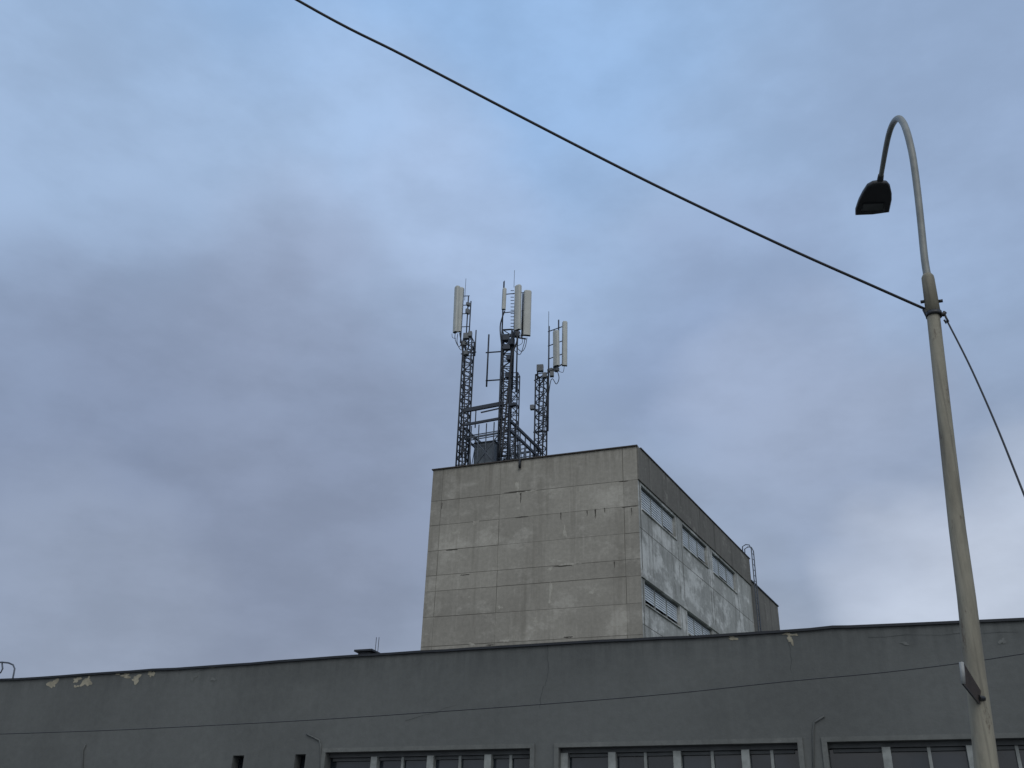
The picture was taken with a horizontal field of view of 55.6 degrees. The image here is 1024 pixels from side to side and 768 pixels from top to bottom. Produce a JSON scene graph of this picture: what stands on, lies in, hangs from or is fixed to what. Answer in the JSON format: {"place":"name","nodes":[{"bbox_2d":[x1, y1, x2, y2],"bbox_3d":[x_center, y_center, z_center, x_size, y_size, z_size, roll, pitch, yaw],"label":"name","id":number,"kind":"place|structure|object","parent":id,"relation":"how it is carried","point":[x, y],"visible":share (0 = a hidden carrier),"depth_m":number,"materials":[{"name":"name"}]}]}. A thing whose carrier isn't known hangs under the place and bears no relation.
{"place":"outdoors","nodes":[
{"label":"outdoors","id":0,"kind":"place"},
{"bbox_2d":[0,0,1023,678],"label":"sky","id":1,"kind":"structure","parent":0,"point":[238,237],"materials":[{"name":"blue"}]},
{"bbox_2d":[7,653,1023,733],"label":"overhead wire","id":2,"kind":"object","parent":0,"point":[529,705],"visible":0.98,"depth_m":15.22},
{"bbox_2d":[751,582,779,631],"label":"wing","id":3,"kind":"structure","parent":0,"point":[769,614],"depth_m":56.39,"materials":[{"name":"grey concrete"}]},
{"bbox_2d":[751,580,778,606],"bbox_3d":[12.273,12.956,58.506,6.060,0.067,5.897,-13,-31,25],"label":"wing coping","id":4,"kind":"object","parent":3,"relation":"on","point":[752,581],"visible":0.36,"depth_m":57.19,"materials":[{"name":"grey metal"}]},
{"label":"rear walls","id":5,"kind":"object","parent":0,"visible":0},
{"bbox_2d":[432,445,749,558],"bbox_3d":[4.914,6.994,50.437,9.759,0.053,18.649,-13,-31,25],"label":"coping","id":6,"kind":"object","parent":5,"relation":"on","point":[677,485],"visible":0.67,"depth_m":44.30,"materials":[{"name":"grey metal"}]},
{"bbox_2d":[474,440,503,463],"bbox_3d":[-1.200,4.247,48.388,1.151,2.538,1.200,-8,-30,18],"label":"equipment cabinet","id":7,"kind":"object","parent":6,"relation":"on","point":[481,452],"visible":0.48,"depth_m":48.28,"materials":[{"name":"metal"}]},
{"bbox_2d":[742,544,760,630],"bbox_3d":[13.326,17.297,51.777,0.580,18.142,0.510,-13,-31,25],"label":"roof ladder","id":8,"kind":"object","parent":5,"relation":"attached to","point":[749,546],"visible":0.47,"depth_m":54.83,"materials":[{"name":"metal"}]},
{"label":"roof","id":9,"kind":"object","parent":5,"relation":"on","visible":0},
{"bbox_2d":[452,283,476,465],"bbox_3d":[-2.488,-0.321,49.832,1.649,12.323,0.613,-5,-29,12],"label":"cell antenna mast","id":10,"kind":"object","parent":9,"relation":"on","point":[459,299],"visible":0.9,"depth_m":50.05,"materials":[{"name":"metal"}]},
{"bbox_2d":[461,401,540,463],"bbox_3d":[-0.547,3.793,48.858,2.590,4.227,4.199,-11,-31,22],"label":"rooftop steel frame","id":11,"kind":"object","parent":9,"relation":"on","point":[512,432],"visible":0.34,"depth_m":48.03,"materials":[{"name":"grey metal"}]},
{"bbox_2d":[486,270,531,460],"bbox_3d":[-0.118,-0.500,49.117,2.403,12.098,1.563,-8,-30,18],"label":"cell antenna mast","id":12,"kind":"object","parent":9,"relation":"on","point":[524,309],"visible":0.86,"depth_m":49.00,"materials":[{"name":"metal"}]},
{"bbox_2d":[530,316,567,456],"bbox_3d":[1.969,1.081,51.448,2.012,11.620,0.775,-13,-31,26],"label":"cell antenna mast","id":13,"kind":"object","parent":9,"relation":"on","point":[555,357],"visible":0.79,"depth_m":52.08,"materials":[{"name":"metal"}]},
{"label":"ground","id":14,"kind":"structure","parent":0,"visible":0},
{"bbox_2d":[0,621,1023,767],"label":"walls","id":15,"kind":"structure","parent":14,"relation":"on","point":[929,701],"depth_m":20.48,"materials":[{"name":"grey concrete"}]},
{"bbox_2d":[0,661,15,677],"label":"roof pipe rail","id":16,"kind":"object","parent":15,"relation":"on","point":[1,662],"visible":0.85,"depth_m":26.77,"materials":[{"name":"grey metal"}]},
{"bbox_2d":[354,637,379,653],"bbox_3d":[-3.494,6.668,23.477,0.537,1.070,0.440,-8,-30,18],"label":"roof vent","id":17,"kind":"object","parent":15,"relation":"on","point":[364,651],"visible":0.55,"depth_m":23.43,"materials":[{"name":"black metal"}]},
{"bbox_2d":[46,633,797,687],"bbox_3d":[-3.153,6.348,22.047,18.721,0.419,0.005,-8,-30,18],"label":"plaster damage","id":18,"kind":"object","parent":15,"relation":"attached to","point":[87,681],"visible":1,"depth_m":24.21},
{"bbox_2d":[82,715,823,767],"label":"wall conduits","id":19,"kind":"object","parent":15,"relation":"attached to","point":[820,718],"depth_m":18.35,"materials":[{"name":"black metal"}]},
{"bbox_2d":[0,618,1023,680],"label":"parapet flashing","id":20,"kind":"object","parent":15,"relation":"attached to","point":[595,641],"visible":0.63,"depth_m":20.84,"materials":[{"name":"black metal"}]},
{"bbox_2d":[195,632,995,720],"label":"hairline cracks","id":21,"kind":"object","parent":15,"relation":"attached to","point":[548,669],"visible":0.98,"depth_m":20.39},
{"bbox_2d":[191,638,1005,680],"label":"wall repairs","id":22,"kind":"structure","parent":15,"relation":"attached to","point":[904,643],"depth_m":18.47,"materials":[{"name":"grey concrete"}]},
{"bbox_2d":[238,739,1023,767],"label":"windows","id":23,"kind":"structure","parent":15,"relation":"attached to","point":[945,754],"depth_m":18.91,"materials":[{"name":"glass"}]},
{"bbox_2d":[321,732,1023,767],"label":"window surrounds","id":24,"kind":"object","parent":23,"relation":"attached to","point":[798,741],"visible":0.94,"depth_m":19.01,"materials":[{"name":"grey concrete"}]},
{"bbox_2d":[421,447,642,649],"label":"front facade","id":25,"kind":"structure","parent":14,"relation":"on","point":[502,555],"depth_m":41.73,"materials":[{"name":"grey concrete"}]},
{"bbox_2d":[452,482,596,646],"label":"lime patches","id":26,"kind":"object","parent":25,"relation":"attached to","point":[458,531],"visible":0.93,"depth_m":41.04,"materials":[{"name":"grey concrete"}]},
{"bbox_2d":[441,481,631,645],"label":"cracks and stains","id":27,"kind":"object","parent":25,"relation":"attached to","point":[560,517],"visible":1,"depth_m":41.83,"materials":[{"name":"grey concrete"}]},
{"bbox_2d":[638,480,754,637],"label":"side facade","id":28,"kind":"structure","parent":14,"relation":"on","point":[662,565],"depth_m":44.83,"materials":[{"name":"concrete"}]},
{"bbox_2d":[641,488,733,635],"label":"window blinds","id":29,"kind":"object","parent":28,"relation":"attached to","point":[654,598],"depth_m":44.26,"materials":[{"name":"glass"}]},
{"bbox_2d":[636,446,751,635],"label":"side bands","id":30,"kind":"object","parent":28,"relation":"attached to","point":[659,484],"visible":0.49,"depth_m":46.14,"materials":[{"name":"concrete"}]},
{"bbox_2d":[639,481,750,636],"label":"side joints","id":31,"kind":"object","parent":28,"relation":"attached to","point":[679,571],"visible":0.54,"depth_m":43.60,"materials":[{"name":"grey concrete"}]},
{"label":"pavement","id":32,"kind":"structure","parent":0,"visible":0},
{"bbox_2d":[855,115,998,767],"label":"street lamp","id":33,"kind":"object","parent":32,"relation":"on","point":[875,197],"visible":1,"depth_m":8.58,"materials":[{"name":"paint"}]},
{"bbox_2d":[295,0,924,308],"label":"overhead cable","id":34,"kind":"object","parent":33,"relation":"attached to","point":[608,161],"visible":1,"depth_m":9.55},
{"bbox_2d":[959,661,985,703],"bbox_3d":[3.599,2.347,7.600,0.084,0.269,0.499,-18,-34,32],"label":"traffic sign","id":35,"kind":"object","parent":33,"relation":"attached to","point":[970,685],"visible":1,"depth_m":7.56,"materials":[{"name":"metal"}]},
{"bbox_2d":[946,320,1023,495],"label":"overhead cable","id":36,"kind":"object","parent":33,"relation":"attached to","point":[999,433],"visible":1,"depth_m":8.15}
]}

